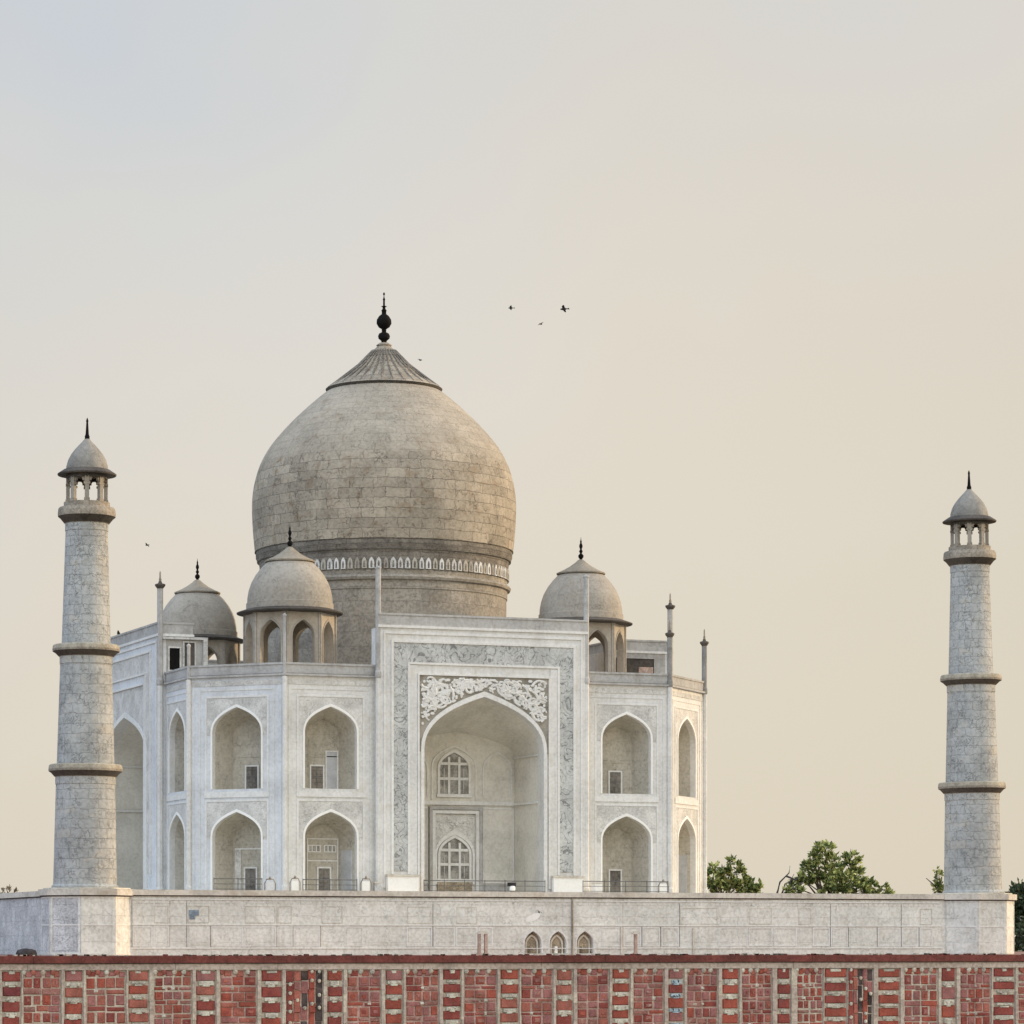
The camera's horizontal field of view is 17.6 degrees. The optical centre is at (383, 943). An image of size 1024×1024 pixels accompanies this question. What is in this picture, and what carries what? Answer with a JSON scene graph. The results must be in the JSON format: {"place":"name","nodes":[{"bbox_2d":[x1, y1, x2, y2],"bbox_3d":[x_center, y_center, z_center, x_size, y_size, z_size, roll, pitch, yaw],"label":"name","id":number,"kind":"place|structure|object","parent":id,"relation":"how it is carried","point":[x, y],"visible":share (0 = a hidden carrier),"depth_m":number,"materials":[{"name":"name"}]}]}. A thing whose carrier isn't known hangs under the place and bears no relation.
{"place":"outdoors","nodes":[
{"label":"outdoors","id":0,"kind":"place"},
{"bbox_2d":[0,887,1016,954],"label":"marble plinth","id":1,"kind":"structure","parent":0,"point":[87,920],"depth_m":313.93,"materials":[{"name":"white stone"}]},
{"bbox_2d":[48,418,122,887],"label":"minaret","id":2,"kind":"object","parent":1,"relation":"on","point":[85,770],"visible":0.99,"depth_m":298.69,"materials":[{"name":"stone"}]},
{"bbox_2d":[214,878,261,889],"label":"railing","id":3,"kind":"object","parent":1,"relation":"on","point":[238,878],"visible":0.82,"depth_m":319.51,"materials":[{"name":"grey metal"}]},
{"bbox_2d":[264,877,275,889],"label":"boundary box","id":4,"kind":"object","parent":1,"relation":"on","point":[268,885],"visible":0.76,"depth_m":323.48,"materials":[{"name":"stone"}]},
{"bbox_2d":[289,876,300,889],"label":"boundary box","id":5,"kind":"object","parent":1,"relation":"on","point":[293,885],"visible":0.76,"depth_m":323.70,"materials":[{"name":"white stone"}]},
{"bbox_2d":[303,879,347,884],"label":"railing","id":6,"kind":"object","parent":1,"relation":"on","point":[321,879],"visible":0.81,"depth_m":324.23,"materials":[{"name":"grey metal"}]},
{"bbox_2d":[360,876,371,890],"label":"boundary box","id":7,"kind":"object","parent":1,"relation":"on","point":[364,885],"visible":0.77,"depth_m":326.30,"materials":[{"name":"white stone"}]},
{"bbox_2d":[372,882,381,890],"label":"boundary box","id":8,"kind":"object","parent":1,"relation":"on","point":[376,886],"visible":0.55,"depth_m":326.73,"materials":[{"name":"stone"}]},
{"bbox_2d":[110,293,708,892],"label":"domed mausoleum","id":9,"kind":"structure","parent":1,"relation":"on","point":[396,699],"depth_m":339.16,"materials":[{"name":"white stone"}]},
{"bbox_2d":[168,646,180,670],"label":"stair door","id":10,"kind":"structure","parent":9,"relation":"in","point":[174,653],"depth_m":338.47,"materials":[{"name":"metal"}]},
{"bbox_2d":[183,641,195,666],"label":"stair door","id":11,"kind":"structure","parent":9,"relation":"in","point":[193,643],"depth_m":339.13,"materials":[{"name":"stone"}]},
{"bbox_2d":[244,867,257,889],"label":"door","id":12,"kind":"structure","parent":9,"relation":"in","point":[249,872],"depth_m":330.46,"materials":[{"name":"stone"}]},
{"bbox_2d":[245,765,258,788],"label":"door","id":13,"kind":"structure","parent":9,"relation":"in","point":[251,771],"depth_m":330.46,"materials":[{"name":"stone"}]},
{"bbox_2d":[308,845,320,851],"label":"window","id":14,"kind":"structure","parent":9,"relation":"in","point":[311,848],"depth_m":329.82,"materials":[{"name":"stone"}]},
{"bbox_2d":[309,765,324,788],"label":"door","id":15,"kind":"structure","parent":9,"relation":"in","point":[316,772],"depth_m":329.90,"materials":[{"name":"stone"}]},
{"bbox_2d":[317,867,330,890],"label":"door","id":16,"kind":"structure","parent":9,"relation":"in","point":[322,872],"depth_m":330.14,"materials":[{"name":"stone"}]},
{"bbox_2d":[324,845,335,852],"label":"window","id":17,"kind":"structure","parent":9,"relation":"in","point":[327,848],"depth_m":330.38,"materials":[{"name":"stone"}]},
{"bbox_2d":[325,751,337,788],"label":"door","id":18,"kind":"structure","parent":9,"relation":"in","point":[331,763],"depth_m":330.38,"materials":[{"name":"stone"}]},
{"bbox_2d":[436,749,471,797],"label":"window","id":19,"kind":"structure","parent":9,"relation":"in","point":[453,768],"depth_m":339.79,"materials":[{"name":"stone"}]},
{"bbox_2d":[437,835,472,881],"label":"window","id":20,"kind":"structure","parent":9,"relation":"in","point":[454,855],"depth_m":339.87,"materials":[{"name":"stone"}]},
{"bbox_2d":[608,770,621,793],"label":"door","id":21,"kind":"structure","parent":9,"relation":"in","point":[614,777],"depth_m":341.12,"materials":[{"name":"stone"}]},
{"bbox_2d":[608,869,621,890],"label":"door","id":22,"kind":"structure","parent":9,"relation":"in","point":[613,874],"depth_m":341.12,"materials":[{"name":"stone"}]},
{"bbox_2d":[616,656,654,672],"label":"stair door","id":23,"kind":"structure","parent":9,"relation":"in","point":[633,664],"depth_m":357.93,"materials":[{"name":"stone"}]},
{"bbox_2d":[424,880,544,891],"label":"railing","id":24,"kind":"object","parent":1,"relation":"on","point":[444,885],"visible":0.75,"depth_m":329.38,"materials":[{"name":"grey metal"}]},
{"bbox_2d":[507,882,515,891],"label":"floodlight","id":25,"kind":"object","parent":1,"relation":"on","point":[512,885],"visible":0.92,"depth_m":328.04,"materials":[{"name":"white metal"}]},
{"bbox_2d":[592,882,601,890],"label":"boundary box","id":26,"kind":"object","parent":1,"relation":"on","point":[596,884],"visible":0.55,"depth_m":334.92,"materials":[{"name":"white stone"}]},
{"bbox_2d":[583,880,667,891],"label":"railing","id":27,"kind":"object","parent":1,"relation":"on","point":[625,886],"visible":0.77,"depth_m":333.65,"materials":[{"name":"grey metal"}]},
{"bbox_2d":[657,879,668,892],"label":"boundary box","id":28,"kind":"object","parent":1,"relation":"on","point":[661,888],"visible":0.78,"depth_m":337.44,"materials":[{"name":"white stone"}]},
{"bbox_2d":[938,471,1005,892],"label":"minaret","id":29,"kind":"object","parent":1,"relation":"on","point":[971,788],"visible":1,"depth_m":330.40,"materials":[{"name":"stone"}]},
{"bbox_2d":[0,951,1023,955],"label":"terrace paving","id":30,"kind":"structure","parent":0,"point":[1018,953],"depth_m":299.36,"materials":[{"name":"stone"}]},
{"bbox_2d":[476,931,488,954],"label":"stone post","id":31,"kind":"object","parent":30,"relation":"on","point":[479,933],"visible":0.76,"depth_m":307.77,"materials":[{"name":"beige stone"}]},
{"bbox_2d":[631,931,639,953],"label":"stone post","id":32,"kind":"object","parent":30,"relation":"on","point":[635,933],"visible":0.82,"depth_m":313.10,"materials":[{"name":"beige stone"}]},
{"bbox_2d":[707,854,763,892],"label":"tree","id":33,"kind":"object","parent":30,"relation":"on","point":[720,881],"visible":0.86,"depth_m":439.44,"materials":[{"name":"green plant"}]},
{"bbox_2d":[1005,877,1023,951],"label":"tree","id":34,"kind":"object","parent":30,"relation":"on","point":[1017,888],"visible":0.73,"depth_m":453.78,"materials":[{"name":"green plant"}]},
{"bbox_2d":[0,0,1023,936],"label":"sky","id":35,"kind":"structure","parent":0,"point":[781,241],"materials":[{"name":"beige"}]},
{"bbox_3d":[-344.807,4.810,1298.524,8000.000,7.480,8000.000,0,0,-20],"label":"ground","id":36,"kind":"structure","parent":0,"visible":0},
{"bbox_2d":[0,884,17,892],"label":"tree","id":37,"kind":"object","parent":36,"relation":"on","point":[9,888],"visible":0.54,"depth_m":470.02,"materials":[{"name":"green plant"}]},
{"bbox_2d":[0,953,1023,1023],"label":"river wall","id":38,"kind":"structure","parent":36,"relation":"on","point":[870,988],"depth_m":298.08,"materials":[{"name":"red brick"}]},
{"bbox_2d":[16,948,36,955],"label":"cloth bundle","id":39,"kind":"object","parent":38,"relation":"on","point":[28,952],"visible":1,"depth_m":282.57,"materials":[{"name":"fabric"}]},
{"bbox_2d":[776,839,895,893],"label":"tree","id":40,"kind":"object","parent":36,"relation":"on","point":[833,876],"visible":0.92,"depth_m":449.69,"materials":[{"name":"green plant"}]},
{"bbox_2d":[926,865,943,892],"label":"tree","id":41,"kind":"object","parent":36,"relation":"on","point":[939,888],"visible":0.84,"depth_m":429.73,"materials":[{"name":"green plant"}]}
]}

